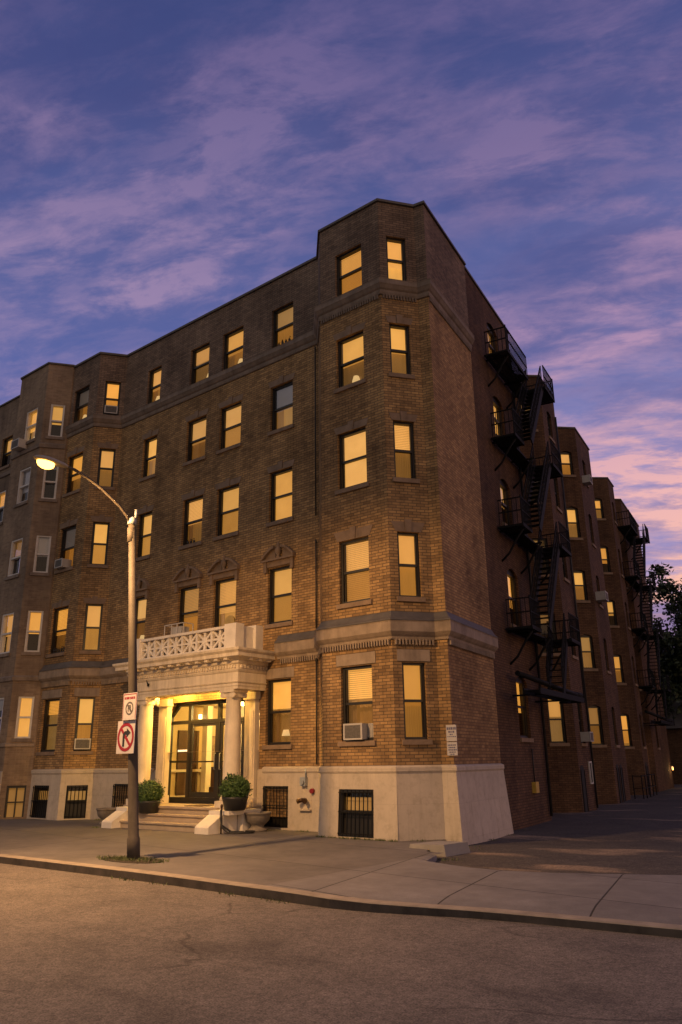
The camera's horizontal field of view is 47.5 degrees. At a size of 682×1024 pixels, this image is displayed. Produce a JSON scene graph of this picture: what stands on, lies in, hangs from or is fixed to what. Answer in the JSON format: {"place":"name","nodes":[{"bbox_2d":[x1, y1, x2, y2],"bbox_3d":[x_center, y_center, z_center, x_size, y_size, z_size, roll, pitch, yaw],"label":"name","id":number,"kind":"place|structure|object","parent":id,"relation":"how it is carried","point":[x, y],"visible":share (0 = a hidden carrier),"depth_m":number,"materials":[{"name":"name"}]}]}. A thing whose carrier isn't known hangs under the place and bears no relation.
{"place":"outdoors","nodes":[
{"label":"outdoors","id":0,"kind":"place"},
{"bbox_2d":[0,819,444,884],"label":"forecourt","id":1,"kind":"structure","parent":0,"point":[270,856],"depth_m":15.62,"materials":[{"name":"concrete"}]},
{"bbox_2d":[96,807,115,824],"bbox_3d":[-6.832,8.930,22.704,0.710,0.470,0.710,-14,-22,36],"label":"stone urn","id":2,"kind":"object","parent":1,"relation":"on","point":[103,813],"visible":0.59,"depth_m":22.48,"materials":[{"name":"stone"}]},
{"bbox_2d":[96,853,168,863],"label":"grass","id":3,"kind":"structure","parent":1,"relation":"on","point":[121,859],"depth_m":14.04,"materials":[{"name":"plant"}]},
{"bbox_2d":[33,455,139,859],"bbox_3d":[-4.807,2.672,14.445,0.435,7.284,2.794,-18,-24,42],"label":"street lamp","id":4,"kind":"object","parent":3,"relation":"on","point":[133,838],"visible":0.96,"depth_m":14.98,"materials":[{"name":"grey metal"}]},
{"bbox_2d":[116,720,135,753],"bbox_3d":[-4.091,4.279,14.722,0.560,0.600,0.018,-15,-23,38],"label":"road sign","id":5,"kind":"object","parent":4,"relation":"attached to","point":[125,737],"visible":1,"depth_m":14.71,"materials":[{"name":"white metal"}]},
{"bbox_2d":[122,692,137,719],"bbox_3d":[-4.038,3.716,14.804,0.440,0.500,0.016,-15,-23,38],"label":"road sign","id":6,"kind":"object","parent":4,"relation":"attached to","point":[129,712],"visible":1,"depth_m":14.79,"materials":[{"name":"white metal"}]},
{"bbox_2d":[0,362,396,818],"bbox_3d":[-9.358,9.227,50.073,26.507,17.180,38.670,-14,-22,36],"label":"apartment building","id":7,"kind":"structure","parent":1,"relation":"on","point":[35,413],"depth_m":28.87,"materials":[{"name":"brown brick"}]},
{"bbox_2d":[0,612,13,657],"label":"window","id":8,"kind":"structure","parent":7,"relation":"in","point":[7,618],"depth_m":28.39,"materials":[{"name":"yellow glass"}]},
{"bbox_2d":[0,490,27,524],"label":"window","id":9,"kind":"structure","parent":7,"relation":"in","point":[2,494],"depth_m":32.82,"materials":[{"name":"grey glass"}]},
{"bbox_2d":[0,436,30,470],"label":"window","id":10,"kind":"structure","parent":7,"relation":"in","point":[6,451],"depth_m":33.47,"materials":[{"name":"yellow glass"}]},
{"bbox_2d":[4,785,26,817],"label":"basement window","id":11,"kind":"structure","parent":7,"relation":"in","point":[15,795],"depth_m":26.08,"materials":[{"name":"yellow glass"}]},
{"bbox_2d":[10,438,27,451],"bbox_3d":[-12.637,-2.621,30.525,0.560,0.372,0.472,-14,-22,36],"label":"air conditioner","id":12,"kind":"object","parent":7,"relation":"attached to","point":[18,445],"visible":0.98,"depth_m":30.35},
{"bbox_2d":[11,696,34,741],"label":"window","id":13,"kind":"structure","parent":7,"relation":"in","point":[25,705],"depth_m":26.90,"materials":[{"name":"yellow glass"}]},
{"bbox_2d":[4,538,42,580],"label":"window","id":14,"kind":"structure","parent":7,"relation":"in","point":[13,552],"depth_m":29.20,"materials":[{"name":"grey glass"}]},
{"bbox_2d":[24,407,37,444],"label":"window","id":15,"kind":"structure","parent":7,"relation":"in","point":[32,415],"depth_m":30.91,"materials":[{"name":"yellow glass"}]},
{"bbox_2d":[21,611,43,654],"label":"window","id":16,"kind":"structure","parent":7,"relation":"in","point":[33,630],"depth_m":27.97,"materials":[{"name":"yellow glass"}]},
{"bbox_2d":[13,466,52,507],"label":"window","id":17,"kind":"structure","parent":7,"relation":"in","point":[23,477],"depth_m":30.11,"materials":[{"name":"grey glass"}]},
{"bbox_2d":[30,535,51,575],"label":"window","id":18,"kind":"structure","parent":7,"relation":"in","point":[43,543],"depth_m":28.82,"materials":[{"name":"grey glass"}]},
{"bbox_2d":[38,466,58,502],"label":"window","id":19,"kind":"structure","parent":7,"relation":"in","point":[47,473],"depth_m":29.67,"materials":[{"name":"grey glass"}]},
{"bbox_2d":[45,404,64,439],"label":"window","id":20,"kind":"structure","parent":7,"relation":"in","point":[57,412],"depth_m":30.46,"materials":[{"name":"yellow glass"}]},
{"bbox_2d":[244,811,271,831],"bbox_3d":[-2.137,7.933,19.825,0.710,0.470,0.710,-14,-22,36],"label":"stone urn","id":21,"kind":"object","parent":1,"relation":"on","point":[257,822],"visible":0.95,"depth_m":19.62,"materials":[{"name":"stone"}]},
{"bbox_2d":[0,863,681,1023],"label":"road","id":22,"kind":"structure","parent":0,"point":[77,948],"depth_m":7.17,"materials":[{"name":"grey asphalt"}]},
{"bbox_2d":[0,854,681,937],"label":"kerb","id":23,"kind":"structure","parent":22,"relation":"on","point":[316,899],"depth_m":9.82,"materials":[{"name":"concrete"}]},
{"bbox_2d":[0,0,681,725],"label":"sky","id":24,"kind":"structure","parent":0,"point":[163,162],"materials":[{"name":"blue"}]},
{"bbox_2d":[266,855,681,924],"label":"sidewalk","id":25,"kind":"structure","parent":0,"point":[632,897],"depth_m":10.41,"materials":[{"name":"concrete"}]},
{"bbox_2d":[397,784,681,874],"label":"parking lot","id":26,"kind":"structure","parent":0,"point":[639,835],"depth_m":17.18,"materials":[{"name":"grey asphalt"}]},
{"bbox_2d":[92,818,523,903],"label":"weeds","id":27,"kind":"object","parent":26,"relation":"on","point":[324,836],"visible":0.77,"depth_m":16.74,"materials":[{"name":"green plant"}]},
{"bbox_2d":[26,198,673,844],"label":"apartment building","id":28,"kind":"structure","parent":26,"relation":"on","point":[330,488],"depth_m":23.02,"materials":[{"name":"beige brick"}]},
{"bbox_2d":[29,785,48,817],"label":"basement window","id":29,"kind":"structure","parent":28,"relation":"in","point":[40,799],"depth_m":25.74,"materials":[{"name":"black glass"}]},
{"bbox_2d":[35,689,62,755],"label":"window","id":30,"kind":"structure","parent":28,"relation":"in","point":[54,704],"depth_m":26.82,"materials":[{"name":"yellow glass"}]},
{"bbox_2d":[45,599,70,657],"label":"window","id":31,"kind":"structure","parent":28,"relation":"in","point":[61,625],"depth_m":27.78,"materials":[{"name":"yellow glass"}]},
{"bbox_2d":[54,558,71,568],"bbox_3d":[-10.113,1.901,28.185,0.476,0.316,0.401,-14,-22,36],"label":"air conditioner","id":32,"kind":"object","parent":28,"relation":"attached to","point":[61,563],"visible":0.98,"depth_m":28.04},
{"bbox_2d":[54,518,78,573],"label":"window","id":33,"kind":"structure","parent":28,"relation":"in","point":[69,540],"depth_m":28.73,"materials":[{"name":"black glass"}]},
{"bbox_2d":[62,445,85,497],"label":"window","id":34,"kind":"structure","parent":28,"relation":"in","point":[76,460],"depth_m":29.59,"materials":[{"name":"yellow glass"}]},
{"bbox_2d":[64,785,87,818],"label":"basement window","id":35,"kind":"structure","parent":28,"relation":"in","point":[76,795],"depth_m":25.19,"materials":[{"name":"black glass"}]},
{"bbox_2d":[74,386,89,421],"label":"window","id":36,"kind":"structure","parent":28,"relation":"in","point":[82,396],"depth_m":30.52,"materials":[{"name":"grey glass"}]},
{"bbox_2d":[74,738,90,748],"bbox_3d":[-8.616,7.743,25.848,0.515,0.342,0.434,4,-18,-14],"label":"air conditioner","id":37,"kind":"object","parent":28,"relation":"attached to","point":[82,743],"visible":1,"depth_m":25.66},
{"bbox_2d":[70,688,99,754],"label":"window","id":38,"kind":"structure","parent":28,"relation":"in","point":[85,705],"depth_m":26.22,"materials":[{"name":"yellow glass"}]},
{"bbox_2d":[79,596,105,653],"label":"window","id":39,"kind":"structure","parent":28,"relation":"in","point":[93,613],"depth_m":27.19,"materials":[{"name":"yellow glass"}]},
{"bbox_2d":[87,515,112,567],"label":"window","id":40,"kind":"structure","parent":28,"relation":"in","point":[100,534],"depth_m":28.06,"materials":[{"name":"yellow glass"}]},
{"bbox_2d":[94,442,118,489],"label":"window","id":41,"kind":"structure","parent":28,"relation":"in","point":[105,476],"depth_m":29.02,"materials":[{"name":"yellow glass"}]},
{"bbox_2d":[104,405,117,414],"bbox_3d":[-8.790,-3.845,29.620,0.476,0.316,0.401,4,-18,-14],"label":"air conditioner","id":42,"kind":"object","parent":28,"relation":"attached to","point":[110,409],"visible":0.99,"depth_m":29.44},
{"bbox_2d":[103,381,120,415],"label":"window","id":43,"kind":"structure","parent":28,"relation":"in","point":[112,389],"depth_m":29.92,"materials":[{"name":"yellow glass"}]},
{"bbox_2d":[112,784,127,806],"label":"basement window","id":44,"kind":"structure","parent":28,"relation":"in","point":[116,785],"depth_m":24.44,"materials":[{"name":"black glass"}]},
{"bbox_2d":[126,597,146,650],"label":"window","id":45,"kind":"structure","parent":28,"relation":"in","point":[140,602],"depth_m":26.38,"materials":[{"name":"yellow glass"}]},
{"bbox_2d":[136,504,154,561],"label":"window","id":46,"kind":"structure","parent":28,"relation":"in","point":[146,519],"depth_m":27.17,"materials":[{"name":"yellow glass"}]},
{"bbox_2d":[138,428,159,482],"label":"window","id":47,"kind":"structure","parent":28,"relation":"in","point":[151,444],"depth_m":28.12,"materials":[{"name":"yellow glass"}]},
{"bbox_2d":[138,778,165,813],"bbox_3d":[-5.390,7.936,21.690,0.856,0.930,0.866,-14,-22,36],"label":"potted shrub","id":48,"kind":"object","parent":28,"relation":"on","point":[150,793],"visible":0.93,"depth_m":21.42,"materials":[{"name":"green plant"}]},
{"bbox_2d":[148,367,161,403],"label":"window","id":49,"kind":"structure","parent":28,"relation":"in","point":[155,376],"depth_m":29.02,"materials":[{"name":"yellow glass"}]},
{"bbox_2d":[164,622,193,649],"bbox_3d":[-5.081,4.072,24.143,0.922,1.131,0.402,-14,-22,36],"label":"air conditioner","id":50,"kind":"object","parent":28,"relation":"on","point":[179,629],"depth_m":24.11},
{"bbox_2d":[174,586,198,641],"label":"window","id":51,"kind":"structure","parent":28,"relation":"in","point":[189,598],"depth_m":24.89,"materials":[{"name":"yellow glass"}]},
{"bbox_2d":[178,488,204,549],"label":"window","id":52,"kind":"structure","parent":28,"relation":"in","point":[193,507],"depth_m":25.76,"materials":[{"name":"yellow glass"}]},
{"bbox_2d":[183,408,208,466],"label":"window","id":53,"kind":"structure","parent":28,"relation":"in","point":[197,428],"depth_m":26.65,"materials":[{"name":"yellow glass"}]},
{"bbox_2d":[191,343,209,384],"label":"window","id":54,"kind":"structure","parent":28,"relation":"in","point":[201,355],"depth_m":27.59,"materials":[{"name":"yellow glass"}]},
{"bbox_2d":[168,698,259,803],"bbox_3d":[-3.713,7.023,22.742,4.200,2.898,0.165,-14,-22,36],"label":"entrance door","id":55,"kind":"structure","parent":28,"relation":"in","point":[190,797],"depth_m":23.03,"materials":[{"name":"grey metal"}]},
{"bbox_2d":[214,578,235,636],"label":"window","id":56,"kind":"structure","parent":28,"relation":"in","point":[225,597],"depth_m":23.88,"materials":[{"name":"yellow glass"}]},
{"bbox_2d":[213,476,241,540],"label":"window","id":57,"kind":"structure","parent":28,"relation":"in","point":[228,497],"depth_m":24.70,"materials":[{"name":"yellow glass"}]},
{"bbox_2d":[216,393,243,454],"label":"window","id":58,"kind":"structure","parent":28,"relation":"in","point":[231,416],"depth_m":25.60,"materials":[{"name":"yellow glass"}]},
{"bbox_2d":[224,327,243,369],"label":"window","id":59,"kind":"structure","parent":28,"relation":"in","point":[233,351],"depth_m":26.56,"materials":[{"name":"yellow glass"}]},
{"bbox_2d":[217,772,252,810],"bbox_3d":[-2.696,7.127,19.789,0.908,0.936,0.923,-14,-22,36],"label":"potted shrub","id":60,"kind":"object","parent":28,"relation":"on","point":[235,789],"visible":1,"depth_m":19.55,"materials":[{"name":"green plant"}]},
{"bbox_2d":[220,804,254,833],"bbox_3d":[-2.580,7.655,19.335,0.892,0.690,0.445,3,-18,-13],"label":"hose pipe","id":61,"kind":"object","parent":28,"relation":"attached to","point":[224,828],"visible":1,"depth_m":19.22,"materials":[{"name":"black metal"}]},
{"bbox_2d":[262,786,287,827],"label":"basement window","id":62,"kind":"structure","parent":28,"relation":"in","point":[281,822],"depth_m":20.38,"materials":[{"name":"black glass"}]},
{"bbox_2d":[262,666,293,749],"bbox_3d":[-1.595,5.418,21.361,1.230,2.155,0.512,-14,-22,36],"label":"window","id":63,"kind":"structure","parent":28,"relation":"in","point":[279,691],"depth_m":21.46,"materials":[{"name":"yellow glass"}]},
{"bbox_2d":[264,566,292,628],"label":"window","id":64,"kind":"structure","parent":28,"relation":"in","point":[280,578],"depth_m":22.41,"materials":[{"name":"yellow glass"}]},
{"bbox_2d":[266,459,294,526],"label":"window","id":65,"kind":"structure","parent":28,"relation":"in","point":[281,482],"depth_m":23.34,"materials":[{"name":"yellow glass"}]},
{"bbox_2d":[267,372,294,436],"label":"window","id":66,"kind":"structure","parent":28,"relation":"in","point":[282,410],"depth_m":24.29,"materials":[{"name":"grey glass"}]},
{"bbox_2d":[273,303,292,347],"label":"window","id":67,"kind":"structure","parent":28,"relation":"in","point":[283,317],"depth_m":25.22,"materials":[{"name":"yellow glass"}]},
{"bbox_2d":[296,795,311,810],"bbox_3d":[-0.963,7.411,19.727,0.400,0.370,0.233,-14,-22,36],"label":"fire inlet","id":68,"kind":"object","parent":28,"relation":"attached to","point":[304,801],"visible":1,"depth_m":19.75,"materials":[{"name":"gold metal"}]},
{"bbox_2d":[337,246,361,295],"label":"window","id":69,"kind":"structure","parent":28,"relation":"in","point":[349,271],"depth_m":22.47,"materials":[{"name":"yellow glass"}]},
{"bbox_2d":[333,321,366,393],"bbox_3d":[0.369,-4.215,21.481,1.250,1.905,0.512,-14,-22,36],"label":"window","id":70,"kind":"structure","parent":28,"relation":"in","point":[351,349],"depth_m":21.59,"materials":[{"name":"yellow glass"}]},
{"bbox_2d":[334,417,368,494],"bbox_3d":[0.342,-1.466,20.504,1.170,1.975,0.295,-14,-22,36],"label":"window","id":71,"kind":"structure","parent":28,"relation":"in","point":[353,466],"depth_m":20.63,"materials":[{"name":"yellow glass"}]},
{"bbox_2d":[334,524,372,609],"bbox_3d":[0.440,1.409,19.649,1.270,2.075,0.477,-14,-22,36],"label":"window","id":72,"kind":"structure","parent":28,"relation":"in","point":[355,581],"depth_m":19.72,"materials":[{"name":"yellow glass"}]},
{"bbox_2d":[337,789,373,837],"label":"basement window","id":73,"kind":"structure","parent":28,"relation":"in","point":[356,815],"depth_m":17.76,"materials":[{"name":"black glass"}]},
{"bbox_2d":[336,651,375,746],"bbox_3d":[0.496,4.515,18.661,1.250,2.155,0.512,-14,-22,36],"label":"window","id":74,"kind":"structure","parent":28,"relation":"in","point":[357,681],"depth_m":18.79,"materials":[{"name":"yellow glass"}]},
{"bbox_2d":[343,723,372,739],"bbox_3d":[0.504,5.194,18.313,0.780,0.372,0.472,-14,-22,36],"label":"air conditioner","id":75,"kind":"object","parent":28,"relation":"attached to","point":[357,731],"visible":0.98,"depth_m":18.18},
{"bbox_2d":[386,238,405,280],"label":"window","id":76,"kind":"structure","parent":28,"relation":"in","point":[395,248],"depth_m":21.95,"materials":[{"name":"yellow glass"}]},
{"bbox_2d":[385,314,414,379],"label":"window","id":77,"kind":"structure","parent":28,"relation":"in","point":[399,335],"depth_m":21.06,"materials":[{"name":"yellow glass"}]},
{"bbox_2d":[389,411,419,483],"bbox_3d":[1.586,-1.621,20.080,0.880,1.975,0.478,4,-18,-14],"label":"window","id":78,"kind":"structure","parent":28,"relation":"in","point":[404,462],"depth_m":20.16,"materials":[{"name":"yellow glass"}]},
{"bbox_2d":[391,519,425,601],"bbox_3d":[1.628,1.234,19.159,0.900,2.075,0.477,4,-18,-14],"label":"window","id":79,"kind":"structure","parent":28,"relation":"in","point":[408,549],"depth_m":19.22,"materials":[{"name":"yellow glass"}]},
{"bbox_2d":[397,649,432,744],"bbox_3d":[1.673,4.335,18.156,0.880,2.155,0.477,4,-18,-14],"label":"window","id":80,"kind":"structure","parent":28,"relation":"in","point":[414,700],"depth_m":18.22,"materials":[{"name":"yellow glass"}]},
{"bbox_2d":[446,725,456,740],"bbox_3d":[2.524,5.052,17.704,0.250,0.360,0.017,-11,-21,29],"label":"wall sign","id":81,"kind":"object","parent":28,"relation":"attached to","point":[451,733],"visible":1,"depth_m":17.70,"materials":[{"name":"white"}]},
{"bbox_2d":[447,742,457,755],"bbox_3d":[2.528,5.380,17.598,0.250,0.290,0.017,-11,-21,29],"label":"wall sign","id":82,"kind":"object","parent":28,"relation":"attached to","point":[452,748],"visible":1,"depth_m":17.59,"materials":[{"name":"white"}]},
{"bbox_2d":[487,324,500,372],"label":"window","id":83,"kind":"structure","parent":28,"relation":"in","point":[491,335],"depth_m":27.29,"materials":[{"name":"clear glass"}]},
{"bbox_2d":[493,397,502,436],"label":"window","id":84,"kind":"structure","parent":28,"relation":"in","point":[495,404],"depth_m":26.39,"materials":[{"name":"yellow glass"}]},
{"bbox_2d":[500,479,509,525],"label":"window","id":85,"kind":"structure","parent":28,"relation":"in","point":[502,486],"depth_m":25.49,"materials":[{"name":"yellow glass"}]},
{"bbox_2d":[507,570,518,626],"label":"window","id":86,"kind":"structure","parent":28,"relation":"in","point":[509,574],"depth_m":24.55,"materials":[{"name":"yellow glass"}]},
{"bbox_2d":[516,677,533,741],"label":"window","id":87,"kind":"structure","parent":28,"relation":"in","point":[524,738],"depth_m":23.46,"materials":[{"name":"yellow glass"}]},
{"bbox_2d":[484,324,585,703],"bbox_3d":[6.163,0.038,25.227,1.196,11.895,5.518,-10,-20,27],"label":"fire escape","id":88,"kind":"object","parent":28,"relation":"attached to","point":[531,401],"visible":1,"depth_m":25.26,"materials":[{"name":"black metal"}]},
{"bbox_2d":[531,749,539,792],"bbox_3d":[5.688,7.613,22.799,0.120,1.230,0.320,-10,-20,27],"label":"utility box","id":89,"kind":"object","parent":28,"relation":"attached to","point":[535,787],"visible":1,"depth_m":22.62,"materials":[{"name":"metal"}]},
{"bbox_2d":[532,539,548,576],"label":"window","id":90,"kind":"structure","parent":28,"relation":"in","point":[535,540],"depth_m":30.25,"materials":[{"name":"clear glass"}]},
{"bbox_2d":[539,614,560,655],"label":"window","id":91,"kind":"structure","parent":28,"relation":"in","point":[544,627],"depth_m":29.32,"materials":[{"name":"yellow glass"}]},
{"bbox_2d":[547,699,569,745],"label":"window","id":92,"kind":"structure","parent":28,"relation":"in","point":[557,734],"depth_m":28.32,"materials":[{"name":"yellow glass"}]},
{"bbox_2d":[561,452,575,476],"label":"window","id":93,"kind":"structure","parent":28,"relation":"in","point":[566,460],"depth_m":37.16,"materials":[{"name":"yellow glass"}]},
{"bbox_2d":[566,507,582,539],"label":"window","id":94,"kind":"structure","parent":28,"relation":"in","point":[572,514],"depth_m":36.26,"materials":[{"name":"yellow glass"}]},
{"bbox_2d":[573,570,590,602],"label":"window","id":95,"kind":"structure","parent":28,"relation":"in","point":[579,576],"depth_m":35.33,"materials":[{"name":"yellow glass"}]},
{"bbox_2d":[580,765,588,811],"bbox_3d":[8.720,9.900,27.752,0.030,1.580,0.600,-11,-20,28],"label":"drainpipe","id":96,"kind":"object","parent":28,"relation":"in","point":[583,780],"depth_m":27.73,"materials":[{"name":"black metal"}]},
{"bbox_2d":[580,732,593,741],"bbox_3d":[9.100,8.360,28.794,0.448,0.353,0.532,-11,-20,28],"label":"air conditioner","id":97,"kind":"object","parent":28,"relation":"attached to","point":[586,736],"visible":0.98,"depth_m":28.58,"materials":[{"name":"grey metal"}]},
{"bbox_2d":[580,635,597,670],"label":"window","id":98,"kind":"structure","parent":28,"relation":"in","point":[586,640],"depth_m":34.41,"materials":[{"name":"yellow glass"}]},
{"bbox_2d":[588,705,606,747],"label":"window","id":99,"kind":"structure","parent":28,"relation":"in","point":[593,710],"depth_m":33.35,"materials":[{"name":"yellow glass"}]},
{"bbox_2d":[595,498,605,520],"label":"window","id":100,"kind":"structure","parent":28,"relation":"in","point":[598,503],"depth_m":43.89,"materials":[{"name":"yellow glass"}]},
{"bbox_2d":[595,591,608,601],"bbox_3d":[11.919,3.885,35.490,0.519,0.409,0.616,-10,-20,27],"label":"air conditioner","id":101,"kind":"object","parent":28,"relation":"attached to","point":[601,596],"visible":0.98,"depth_m":35.26,"materials":[{"name":"grey metal"}]},
{"bbox_2d":[600,546,612,574],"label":"window","id":102,"kind":"structure","parent":28,"relation":"in","point":[604,550],"depth_m":42.98,"materials":[{"name":"yellow glass"}]},
{"bbox_2d":[607,600,619,627],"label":"window","id":103,"kind":"structure","parent":28,"relation":"in","point":[611,607],"depth_m":42.03,"materials":[{"name":"yellow glass"}]},
{"bbox_2d":[614,655,626,684],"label":"window","id":104,"kind":"structure","parent":28,"relation":"in","point":[617,659],"depth_m":41.15,"materials":[{"name":"yellow glass"}]},
{"bbox_2d":[621,714,634,748],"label":"window","id":105,"kind":"structure","parent":28,"relation":"in","point":[624,718],"depth_m":40.11,"materials":[{"name":"yellow glass"}]},
{"bbox_2d":[616,510,674,725],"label":"fire escape","id":106,"kind":"object","parent":28,"relation":"attached to","point":[629,533],"visible":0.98,"depth_m":44.45,"materials":[{"name":"black metal"}]},
{"bbox_2d":[409,841,470,856],"bbox_3d":[2.002,6.724,15.473,0.962,0.240,0.897,15,-24,-40],"label":"concrete block","id":107,"kind":"object","parent":26,"relation":"on","point":[447,848],"depth_m":15.21,"materials":[{"name":"grey concrete"}]},
{"bbox_2d":[632,773,656,798],"bbox_3d":[14.714,13.253,37.455,0.489,1.100,4.604,-10,-20,26],"label":"railing","id":108,"kind":"object","parent":26,"relation":"on","point":[649,785],"visible":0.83,"depth_m":36.50,"materials":[{"name":"black metal"}]},
{"bbox_2d":[646,561,681,718],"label":"tree","id":109,"kind":"object","parent":26,"relation":"on","point":[671,662],"visible":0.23,"depth_m":58.67,"materials":[{"name":"green plant"}]},
{"bbox_2d":[653,587,681,676],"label":"tree","id":110,"kind":"object","parent":26,"relation":"on","point":[660,619],"visible":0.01,"depth_m":68.23,"materials":[{"name":"green plant"}]},
{"bbox_2d":[663,700,681,783],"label":"garage","id":111,"kind":"structure","parent":26,"relation":"on","point":[674,735],"depth_m":54.56,"materials":[{"name":"red brick"}]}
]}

